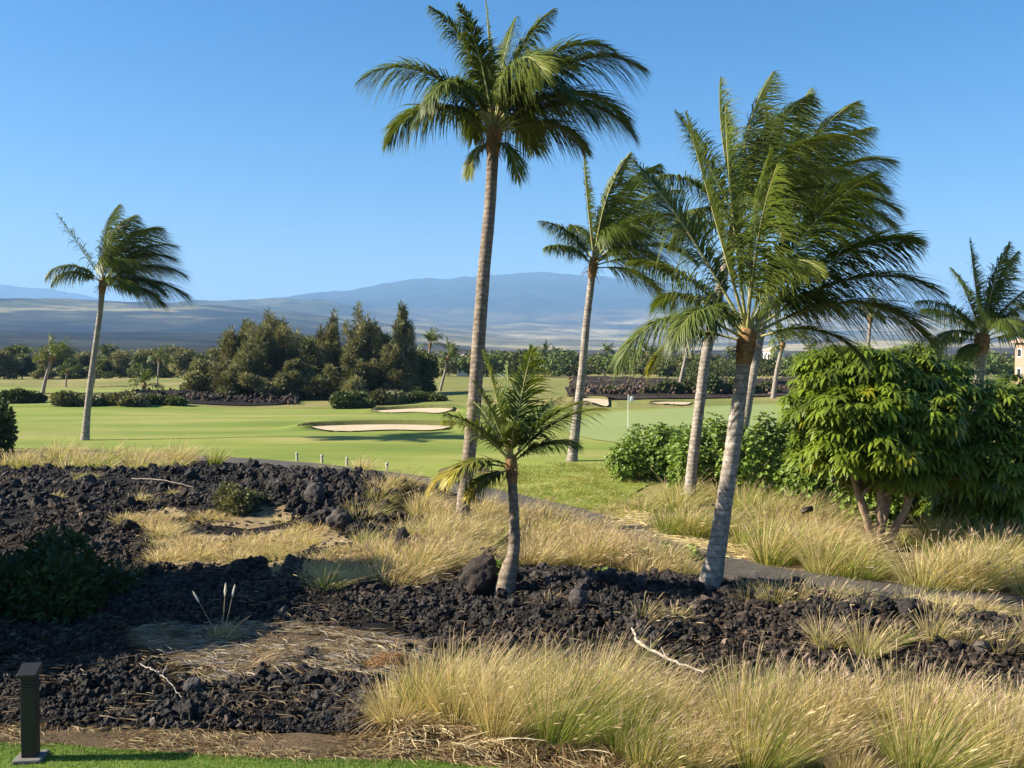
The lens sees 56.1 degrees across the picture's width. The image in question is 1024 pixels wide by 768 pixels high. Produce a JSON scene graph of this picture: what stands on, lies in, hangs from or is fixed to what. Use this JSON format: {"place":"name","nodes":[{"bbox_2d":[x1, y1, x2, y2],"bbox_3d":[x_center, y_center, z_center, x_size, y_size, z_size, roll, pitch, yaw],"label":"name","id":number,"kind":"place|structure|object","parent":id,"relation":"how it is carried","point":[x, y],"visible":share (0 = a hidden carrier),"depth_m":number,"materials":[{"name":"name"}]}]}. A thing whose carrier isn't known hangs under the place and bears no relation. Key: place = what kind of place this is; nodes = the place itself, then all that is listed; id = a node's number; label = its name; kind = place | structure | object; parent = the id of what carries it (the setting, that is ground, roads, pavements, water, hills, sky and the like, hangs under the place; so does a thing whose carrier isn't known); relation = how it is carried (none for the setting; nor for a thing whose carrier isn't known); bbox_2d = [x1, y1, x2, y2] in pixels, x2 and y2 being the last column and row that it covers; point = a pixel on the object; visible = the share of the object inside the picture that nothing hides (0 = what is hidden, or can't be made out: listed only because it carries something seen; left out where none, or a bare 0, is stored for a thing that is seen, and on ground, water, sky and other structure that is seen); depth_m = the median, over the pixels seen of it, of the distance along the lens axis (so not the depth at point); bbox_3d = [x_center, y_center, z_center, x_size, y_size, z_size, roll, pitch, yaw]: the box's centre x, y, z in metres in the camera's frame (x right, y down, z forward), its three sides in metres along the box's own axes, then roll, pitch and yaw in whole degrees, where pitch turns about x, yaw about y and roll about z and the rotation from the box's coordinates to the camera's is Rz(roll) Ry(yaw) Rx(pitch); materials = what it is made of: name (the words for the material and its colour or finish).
{"place":"outdoors","nodes":[
{"label":"outdoors","id":0,"kind":"place"},
{"bbox_2d":[0,387,179,392],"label":"fairway","id":1,"kind":"structure","parent":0,"point":[83,390],"depth_m":112.96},
{"bbox_2d":[134,389,285,404],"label":"lava bank","id":2,"kind":"structure","parent":0,"point":[233,402],"depth_m":87.13,"materials":[{"name":"stone"}]},
{"bbox_2d":[0,741,503,767],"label":"lawn","id":3,"kind":"structure","parent":0,"point":[135,761],"depth_m":10.63,"materials":[{"name":"plant"}]},
{"bbox_2d":[12,662,48,764],"bbox_3d":[-5.374,3.687,10.706,0.300,1.113,0.300,0,2,-7],"label":"bollard light","id":4,"kind":"object","parent":3,"relation":"on","point":[28,676],"visible":0.99,"depth_m":10.63,"materials":[{"name":"metal"}]},
{"bbox_2d":[0,725,972,767],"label":"soil strip","id":5,"kind":"object","parent":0,"point":[90,737],"visible":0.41,"depth_m":11.19,"materials":[{"name":"soil"}]},
{"bbox_2d":[318,656,481,757],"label":"fountain grass","id":6,"kind":"object","parent":5,"relation":"on","point":[386,700],"depth_m":11.64,"materials":[{"name":"plant"}]},
{"bbox_2d":[379,619,598,744],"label":"fountain grass","id":7,"kind":"object","parent":5,"relation":"on","point":[454,708],"depth_m":11.66,"materials":[{"name":"plant"}]},
{"bbox_2d":[424,637,622,767],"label":"fountain grass","id":8,"kind":"object","parent":5,"relation":"on","point":[494,728],"depth_m":11.16,"materials":[{"name":"plant"}]},
{"bbox_2d":[483,633,715,767],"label":"fountain grass","id":9,"kind":"object","parent":5,"relation":"on","point":[569,720],"depth_m":10.98,"materials":[{"name":"plant"}]},
{"bbox_2d":[535,620,732,722],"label":"fountain grass","id":10,"kind":"object","parent":5,"relation":"on","point":[601,663],"depth_m":11.85,"materials":[{"name":"plant"}]},
{"bbox_2d":[562,665,750,767],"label":"fountain grass","id":11,"kind":"object","parent":5,"relation":"on","point":[623,733],"depth_m":10.79,"materials":[{"name":"plant"}]},
{"bbox_2d":[573,699,741,767],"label":"fountain grass","id":12,"kind":"object","parent":5,"relation":"on","point":[666,760],"depth_m":10.39,"materials":[{"name":"plant"}]},
{"bbox_2d":[598,647,776,736],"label":"fountain grass","id":13,"kind":"object","parent":5,"relation":"on","point":[681,697],"depth_m":11.53,"materials":[{"name":"plant"}]},
{"bbox_2d":[665,703,770,767],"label":"fountain grass","id":14,"kind":"object","parent":5,"relation":"on","point":[716,760],"depth_m":10.35,"materials":[{"name":"plant"}]},
{"bbox_2d":[692,669,871,767],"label":"fountain grass","id":15,"kind":"object","parent":5,"relation":"on","point":[782,754],"depth_m":10.26,"materials":[{"name":"plant"}]},
{"bbox_2d":[690,632,889,747],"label":"fountain grass","id":16,"kind":"object","parent":5,"relation":"on","point":[743,688],"depth_m":11.05,"materials":[{"name":"plant"}]},
{"bbox_2d":[729,646,922,749],"bbox_3d":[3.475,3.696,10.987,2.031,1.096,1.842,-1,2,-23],"label":"fountain grass","id":17,"kind":"object","parent":5,"relation":"on","point":[791,701],"depth_m":10.81,"materials":[{"name":"plant"}]},
{"bbox_2d":[770,682,913,767],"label":"fountain grass","id":18,"kind":"object","parent":5,"relation":"on","point":[845,741],"depth_m":10.42,"materials":[{"name":"plant"}]},
{"bbox_2d":[810,722,905,767],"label":"fountain grass","id":19,"kind":"object","parent":5,"relation":"on","point":[860,762],"depth_m":10.17,"materials":[{"name":"plant"}]},
{"bbox_2d":[816,652,968,758],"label":"fountain grass","id":20,"kind":"object","parent":5,"relation":"on","point":[867,708],"depth_m":10.80,"materials":[{"name":"plant"}]},
{"bbox_2d":[828,637,1014,758],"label":"fountain grass","id":21,"kind":"object","parent":5,"relation":"on","point":[898,681],"depth_m":10.95,"materials":[{"name":"plant"}]},
{"bbox_2d":[853,658,1023,767],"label":"fountain grass","id":22,"kind":"object","parent":5,"relation":"on","point":[924,752],"depth_m":10.05,"materials":[{"name":"plant"}]},
{"bbox_2d":[893,655,1023,749],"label":"fountain grass","id":23,"kind":"object","parent":5,"relation":"on","point":[955,686],"depth_m":10.82,"materials":[{"name":"plant"}]},
{"bbox_2d":[947,667,1023,767],"bbox_3d":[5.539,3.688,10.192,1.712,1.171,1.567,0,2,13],"label":"fountain grass","id":24,"kind":"object","parent":5,"relation":"on","point":[1019,761],"depth_m":10.13,"materials":[{"name":"plant"}]},
{"bbox_2d":[1,402,1021,508],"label":"fairway","id":25,"kind":"structure","parent":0,"point":[276,434],"depth_m":49.90,"materials":[{"name":"plant"}]},
{"bbox_2d":[43,204,196,439],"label":"coconut palm","id":26,"kind":"object","parent":25,"relation":"on","point":[117,262],"visible":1,"depth_m":48.37,"materials":[{"name":"green plant"}]},
{"bbox_2d":[312,424,449,430],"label":"sand bunker","id":27,"kind":"object","parent":25,"relation":"in","point":[376,427],"visible":0.99,"depth_m":55.04},
{"bbox_2d":[536,151,703,461],"bbox_3d":[4.484,-2.962,36.847,6.209,12.148,6.235,1,2,21],"label":"coconut palm","id":28,"kind":"object","parent":25,"relation":"on","point":[625,230],"visible":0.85,"depth_m":35.94,"materials":[{"name":"green plant"}]},
{"bbox_2d":[564,404,800,445],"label":"putting green","id":29,"kind":"object","parent":25,"relation":"on","point":[614,426],"visible":0.39,"depth_m":64.68,"materials":[{"name":"plant"}]},
{"bbox_2d":[729,86,910,455],"bbox_3d":[11.783,-4.052,38.508,7.382,14.681,5.929,0,2,0],"label":"coconut palm","id":30,"kind":"object","parent":25,"relation":"on","point":[838,128],"visible":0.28,"depth_m":36.65,"materials":[{"name":"green plant"}]},
{"bbox_2d":[913,237,1023,410],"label":"coconut palm","id":31,"kind":"object","parent":25,"relation":"on","point":[981,339],"visible":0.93,"depth_m":37.27,"materials":[{"name":"green plant"}]},
{"bbox_2d":[0,372,1022,739],"bbox_3d":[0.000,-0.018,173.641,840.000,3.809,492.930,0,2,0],"label":"ground","id":32,"kind":"structure","parent":0,"point":[456,388],"depth_m":93.73,"materials":[{"name":"green plant"}]},
{"bbox_2d":[0,399,18,451],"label":"edge shrub","id":33,"kind":"object","parent":32,"relation":"on","point":[8,428],"visible":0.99,"depth_m":43.55,"materials":[{"name":"green plant"}]},
{"bbox_2d":[0,349,25,378],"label":"roadside tree","id":34,"kind":"object","parent":32,"relation":"on","point":[10,363],"visible":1,"depth_m":167.53,"materials":[{"name":"green plant"}]},
{"bbox_2d":[0,387,48,403],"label":"hedge shrub","id":35,"kind":"object","parent":32,"relation":"on","point":[17,395],"visible":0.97,"depth_m":79.83,"materials":[{"name":"green plant"}]},
{"bbox_2d":[28,349,61,378],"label":"roadside tree","id":36,"kind":"object","parent":32,"relation":"on","point":[40,371],"visible":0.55,"depth_m":177.11,"materials":[{"name":"green plant"}]},
{"bbox_2d":[28,332,79,393],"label":"coconut palm","id":37,"kind":"object","parent":32,"relation":"on","point":[53,357],"visible":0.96,"depth_m":96.31,"materials":[{"name":"green plant"}]},
{"bbox_2d":[49,390,102,406],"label":"hedge shrub","id":38,"kind":"object","parent":32,"relation":"on","point":[62,398],"visible":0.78,"depth_m":76.74,"materials":[{"name":"green plant"}]},
{"bbox_2d":[106,349,131,377],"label":"roadside tree","id":39,"kind":"object","parent":32,"relation":"on","point":[120,358],"visible":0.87,"depth_m":174.52,"materials":[{"name":"green plant"}]},
{"bbox_2d":[97,390,150,406],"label":"hedge shrub","id":40,"kind":"object","parent":32,"relation":"on","point":[132,398],"visible":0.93,"depth_m":77.80,"materials":[{"name":"green plant"}]},
{"bbox_2d":[125,353,156,377],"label":"roadside tree","id":41,"kind":"object","parent":32,"relation":"on","point":[133,372],"visible":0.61,"depth_m":167.17,"materials":[{"name":"green plant"}]},
{"bbox_2d":[145,393,188,405],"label":"hedge shrub","id":42,"kind":"object","parent":32,"relation":"on","point":[168,400],"visible":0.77,"depth_m":80.12,"materials":[{"name":"green plant"}]},
{"bbox_2d":[168,348,195,377],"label":"roadside tree","id":43,"kind":"object","parent":32,"relation":"on","point":[182,360],"visible":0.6,"depth_m":164.47,"materials":[{"name":"green plant"}]},
{"bbox_2d":[179,358,220,391],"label":"bushy tree","id":44,"kind":"object","parent":32,"relation":"on","point":[198,379],"visible":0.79,"depth_m":104.62,"materials":[{"name":"green plant"}]},
{"bbox_2d":[205,325,241,390],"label":"ironwood tree","id":45,"kind":"object","parent":32,"relation":"on","point":[227,346],"visible":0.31,"depth_m":101.60,"materials":[{"name":"green plant"}]},
{"bbox_2d":[214,354,271,396],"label":"ironwood tree","id":46,"kind":"object","parent":32,"relation":"on","point":[248,380],"visible":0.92,"depth_m":93.98,"materials":[{"name":"green plant"}]},
{"bbox_2d":[216,305,285,388],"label":"ironwood tree","id":47,"kind":"object","parent":32,"relation":"on","point":[262,347],"visible":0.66,"depth_m":97.77,"materials":[{"name":"green plant"}]},
{"bbox_2d":[265,323,315,380],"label":"ironwood tree","id":48,"kind":"object","parent":32,"relation":"on","point":[289,355],"visible":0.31,"depth_m":100.20,"materials":[{"name":"green plant"}]},
{"bbox_2d":[257,358,329,399],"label":"shrub","id":49,"kind":"object","parent":32,"relation":"on","point":[287,380],"visible":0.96,"depth_m":94.20,"materials":[{"name":"green plant"}]},
{"bbox_2d":[311,308,345,395],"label":"ironwood tree","id":50,"kind":"object","parent":32,"relation":"on","point":[329,352],"visible":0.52,"depth_m":101.94,"materials":[{"name":"green plant"}]},
{"bbox_2d":[320,353,379,399],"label":"ironwood tree","id":51,"kind":"object","parent":32,"relation":"on","point":[352,377],"visible":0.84,"depth_m":95.08,"materials":[{"name":"green plant"}]},
{"bbox_2d":[328,389,376,408],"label":"hedge shrub","id":52,"kind":"object","parent":32,"relation":"on","point":[343,399],"visible":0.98,"depth_m":80.93,"materials":[{"name":"green plant"}]},
{"bbox_2d":[338,297,383,387],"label":"ironwood tree","id":53,"kind":"object","parent":32,"relation":"on","point":[358,344],"visible":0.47,"depth_m":99.42,"materials":[{"name":"green plant"}]},
{"bbox_2d":[298,420,451,426],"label":"bunker lip","id":54,"kind":"object","parent":32,"relation":"on","point":[371,422],"visible":0.92,"depth_m":56.78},
{"bbox_2d":[367,388,408,404],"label":"hedge shrub","id":55,"kind":"object","parent":32,"relation":"on","point":[386,397],"visible":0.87,"depth_m":84.88,"materials":[{"name":"green plant"}]},
{"bbox_2d":[366,340,416,392],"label":"ironwood tree","id":56,"kind":"object","parent":32,"relation":"on","point":[393,360],"visible":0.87,"depth_m":96.89,"materials":[{"name":"green plant"}]},
{"bbox_2d":[390,300,421,389],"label":"ironwood tree","id":57,"kind":"object","parent":32,"relation":"on","point":[402,340],"visible":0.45,"depth_m":100.63,"materials":[{"name":"green plant"}]},
{"bbox_2d":[411,351,439,391],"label":"bushy tree","id":58,"kind":"object","parent":32,"relation":"on","point":[428,371],"visible":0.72,"depth_m":106.97,"materials":[{"name":"green plant"}]},
{"bbox_2d":[406,390,447,402],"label":"hedge shrub","id":59,"kind":"object","parent":32,"relation":"on","point":[419,396],"visible":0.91,"depth_m":87.61,"materials":[{"name":"green plant"}]},
{"bbox_2d":[124,375,816,404],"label":"lava heaps","id":60,"kind":"object","parent":32,"relation":"on","point":[290,399],"visible":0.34,"depth_m":95.45,"materials":[{"name":"stone"}]},
{"bbox_2d":[0,477,1023,767],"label":"dead straw","id":61,"kind":"object","parent":32,"relation":"on","point":[410,743],"visible":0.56,"depth_m":12.82,"materials":[{"name":"beige plant"}]},
{"bbox_2d":[473,460,672,523],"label":"short grass","id":62,"kind":"structure","parent":32,"relation":"on","point":[583,492],"depth_m":31.63,"materials":[{"name":"plant"}]},
{"bbox_2d":[603,421,703,480],"bbox_3d":[5.001,2.331,33.490,3.909,2.075,2.141,0,2,-12],"label":"naupaka shrub","id":63,"kind":"object","parent":32,"relation":"on","point":[628,457],"visible":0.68,"depth_m":32.96,"materials":[{"name":"green plant"}]},
{"bbox_2d":[565,376,807,398],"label":"lava outcrop","id":64,"kind":"object","parent":32,"relation":"on","point":[599,383],"visible":0.3,"depth_m":102.70,"materials":[{"name":"stone"}]},
{"bbox_2d":[682,373,726,393],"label":"outcrop shrub","id":65,"kind":"object","parent":64,"relation":"on","point":[716,385],"visible":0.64,"depth_m":97.19,"materials":[{"name":"green plant"}]},
{"bbox_2d":[673,356,735,378],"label":"outcrop shrub","id":66,"kind":"object","parent":32,"relation":"on","point":[692,369],"visible":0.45,"depth_m":148.57,"materials":[{"name":"green plant"}]},
{"bbox_2d":[421,346,1014,376],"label":"woods","id":67,"kind":"object","parent":32,"relation":"on","point":[559,363],"visible":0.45,"depth_m":197.24,"materials":[{"name":"green plant"}]},
{"bbox_2d":[663,412,777,492],"bbox_3d":[6.970,2.221,31.168,4.186,2.703,2.446,0,2,0],"label":"naupaka shrub","id":68,"kind":"object","parent":32,"relation":"on","point":[711,456],"visible":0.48,"depth_m":30.68,"materials":[{"name":"green plant"}]},
{"bbox_2d":[714,407,821,501],"bbox_3d":[8.358,2.175,28.978,4.470,3.019,2.180,0,2,0],"label":"naupaka shrub","id":69,"kind":"object","parent":32,"relation":"on","point":[772,465],"visible":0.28,"depth_m":28.52,"materials":[{"name":"green plant"}]},
{"bbox_2d":[766,316,818,397],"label":"coconut palm","id":70,"kind":"object","parent":32,"relation":"on","point":[779,339],"visible":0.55,"depth_m":89.70,"materials":[{"name":"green plant"}]},
{"bbox_2d":[0,451,1023,735],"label":"lava field","id":71,"kind":"structure","parent":0,"point":[378,627],"depth_m":15.11,"materials":[{"name":"stone"}]},
{"bbox_2d":[0,523,149,627],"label":"feathery shrub","id":72,"kind":"object","parent":71,"relation":"on","point":[59,577],"visible":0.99,"depth_m":16.07,"materials":[{"name":"green plant"}]},
{"bbox_2d":[0,438,208,469],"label":"dry grass","id":73,"kind":"structure","parent":71,"relation":"on","point":[18,462],"depth_m":37.03,"materials":[{"name":"plant"}]},
{"bbox_2d":[211,480,272,516],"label":"olive bush","id":74,"kind":"object","parent":71,"relation":"on","point":[237,500],"visible":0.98,"depth_m":25.43,"materials":[{"name":"green plant"}]},
{"bbox_2d":[211,503,296,528],"bbox_3d":[-6.758,3.413,25.192,2.282,0.341,2.271,1,2,24],"label":"straw patch","id":75,"kind":"object","parent":71,"relation":"on","point":[260,517],"visible":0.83,"depth_m":25.00,"materials":[{"name":"plant"}]},
{"bbox_2d":[107,507,423,590],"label":"straw tufts","id":76,"kind":"object","parent":71,"relation":"on","point":[159,528],"visible":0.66,"depth_m":21.79,"materials":[{"name":"beige plant"}]},
{"bbox_2d":[125,621,415,674],"bbox_3d":[-3.626,3.851,14.043,4.539,0.284,2.386,0,2,0],"label":"litter patch","id":77,"kind":"object","parent":71,"relation":"on","point":[299,636],"visible":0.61,"depth_m":14.43,"materials":[{"name":"plant"}]},
{"bbox_2d":[247,646,308,666],"bbox_3d":[-3.264,4.052,13.360,1.383,0.721,1.127,0,2,0],"label":"thatch mound","id":78,"kind":"object","parent":71,"relation":"on","point":[280,656],"visible":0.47,"depth_m":13.29,"materials":[{"name":"beige plant"}]},
{"bbox_2d":[248,526,353,552],"bbox_3d":[-4.875,3.646,22.573,2.285,0.271,3.142,-2,3,-38],"label":"straw patch","id":79,"kind":"object","parent":71,"relation":"on","point":[340,539],"visible":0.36,"depth_m":23.04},
{"bbox_2d":[293,551,377,591],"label":"grass tuft","id":80,"kind":"object","parent":71,"relation":"on","point":[324,582],"visible":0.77,"depth_m":17.28,"materials":[{"name":"plant"}]},
{"bbox_2d":[326,508,352,530],"bbox_3d":[-4.282,3.354,23.768,0.646,0.582,0.620,0,2,0],"label":"lava boulder","id":81,"kind":"object","parent":71,"relation":"on","point":[339,518],"visible":0.94,"depth_m":23.55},
{"bbox_2d":[362,640,420,674],"bbox_3d":[-1.756,4.021,13.428,1.285,0.825,1.140,0,2,0],"label":"thatch mound","id":82,"kind":"object","parent":71,"relation":"on","point":[380,658],"visible":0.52,"depth_m":13.35,"materials":[{"name":"beige plant"}]},
{"bbox_2d":[360,631,552,738],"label":"fountain grass","id":83,"kind":"object","parent":71,"relation":"on","point":[411,690],"depth_m":11.85,"materials":[{"name":"plant"}]},
{"bbox_2d":[459,553,498,595],"bbox_3d":[-0.583,3.394,16.927,0.721,0.776,0.594,0,2,0],"label":"lava boulder","id":84,"kind":"object","parent":71,"relation":"on","point":[479,574],"visible":0.93,"depth_m":16.76,"materials":[{"name":"stone"}]},
{"bbox_2d":[330,464,661,586],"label":"dry grass","id":85,"kind":"structure","parent":71,"relation":"on","point":[451,536],"depth_m":20.78,"materials":[{"name":"plant"}]},
{"bbox_2d":[354,0,652,524],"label":"coconut palm","id":86,"kind":"object","parent":71,"relation":"on","point":[521,98],"visible":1,"depth_m":23.87,"materials":[{"name":"green plant"}]},
{"bbox_2d":[0,463,1023,702],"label":"lava heaps","id":87,"kind":"object","parent":71,"relation":"on","point":[337,482],"visible":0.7,"depth_m":15.76,"materials":[{"name":"stone"}]},
{"bbox_2d":[425,344,612,598],"bbox_3d":[0.136,1.586,16.716,3.261,4.579,2.360,0,2,0],"label":"coconut palm","id":88,"kind":"object","parent":71,"relation":"on","point":[507,434],"visible":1,"depth_m":16.60,"materials":[{"name":"green plant"}]},
{"bbox_2d":[483,627,640,696],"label":"fountain grass","id":89,"kind":"object","parent":71,"relation":"on","point":[538,657],"depth_m":12.49,"materials":[{"name":"plant"}]},
{"bbox_2d":[503,497,726,574],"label":"dry grass","id":90,"kind":"structure","parent":71,"relation":"on","point":[660,560],"depth_m":20.66,"materials":[{"name":"plant"}]},
{"bbox_2d":[607,101,956,589],"bbox_3d":[4.659,-0.490,17.193,6.115,8.628,4.687,0,2,0],"label":"coconut palm","id":91,"kind":"object","parent":71,"relation":"on","point":[802,267],"visible":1,"depth_m":16.71,"materials":[{"name":"green plant"}]},
{"bbox_2d":[788,604,902,650],"bbox_3d":[4.920,3.546,14.109,1.754,0.712,1.713,0,2,0],"label":"grass tuft","id":92,"kind":"object","parent":71,"relation":"on","point":[825,637],"visible":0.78,"depth_m":14.09,"materials":[{"name":"plant"}]},
{"bbox_2d":[733,565,1023,616],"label":"dry grass","id":93,"kind":"structure","parent":71,"relation":"on","point":[985,605],"depth_m":16.05,"materials":[{"name":"plant"}]},
{"bbox_2d":[825,601,933,658],"bbox_3d":[5.304,3.540,13.820,1.394,0.760,1.466,0,2,0],"label":"grass tuft","id":94,"kind":"object","parent":71,"relation":"on","point":[877,642],"visible":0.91,"depth_m":13.79,"materials":[{"name":"plant"}]},
{"bbox_2d":[902,596,978,642],"bbox_3d":[6.320,3.444,13.960,1.457,0.649,1.231,0,2,0],"label":"grass tuft","id":95,"kind":"object","parent":71,"relation":"on","point":[928,629],"visible":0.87,"depth_m":13.96,"materials":[{"name":"plant"}]},
{"bbox_2d":[0,272,1023,362],"bbox_3d":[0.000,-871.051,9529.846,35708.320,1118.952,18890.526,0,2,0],"label":"hills","id":96,"kind":"structure","parent":0,"point":[525,310],"depth_m":5529.82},
{"bbox_2d":[0,0,1023,314],"label":"sky","id":97,"kind":"structure","parent":0,"point":[237,129],"materials":[{"name":"blue"}]},
{"bbox_2d":[62,450,1023,613],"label":"cart path","id":98,"kind":"structure","parent":0,"point":[732,569],"depth_m":19.93,"materials":[{"name":"asphalt"}]},
{"bbox_2d":[590,462,1023,596],"bbox_3d":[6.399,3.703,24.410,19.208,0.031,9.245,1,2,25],"label":"dry slope","id":99,"kind":"structure","parent":0,"point":[799,567],"depth_m":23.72,"materials":[{"name":"plant"}]},
{"bbox_2d":[655,70,877,502],"bbox_3d":[7.228,-2.499,28.617,6.570,12.459,4.956,0,2,0],"label":"coconut palm","id":100,"kind":"object","parent":99,"relation":"on","point":[759,146],"visible":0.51,"depth_m":27.38,"materials":[{"name":"green plant"}]},
{"bbox_2d":[773,422,876,519],"bbox_3d":[9.081,2.321,26.633,3.375,2.908,2.172,1,2,26],"label":"naupaka shrub","id":101,"kind":"object","parent":99,"relation":"on","point":[812,482],"visible":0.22,"depth_m":26.27,"materials":[{"name":"green plant"}]},
{"bbox_2d":[774,340,994,551],"bbox_3d":[8.358,1.481,21.817,4.848,4.970,3.917,-2,3,-37],"label":"umbrella tree","id":102,"kind":"object","parent":99,"relation":"on","point":[885,438],"visible":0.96,"depth_m":20.96,"materials":[{"name":"green plant"}]},
{"bbox_2d":[834,482,934,524],"bbox_3d":[10.830,2.859,26.123,3.958,1.880,2.416,0,2,0],"label":"naupaka shrub","id":103,"kind":"object","parent":99,"relation":"on","point":[896,507],"visible":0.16,"depth_m":25.41,"materials":[{"name":"green plant"}]},
{"bbox_2d":[914,373,1023,537],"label":"umbrella tree","id":104,"kind":"object","parent":99,"relation":"on","point":[1002,488],"visible":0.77,"depth_m":21.42,"materials":[{"name":"green plant"}]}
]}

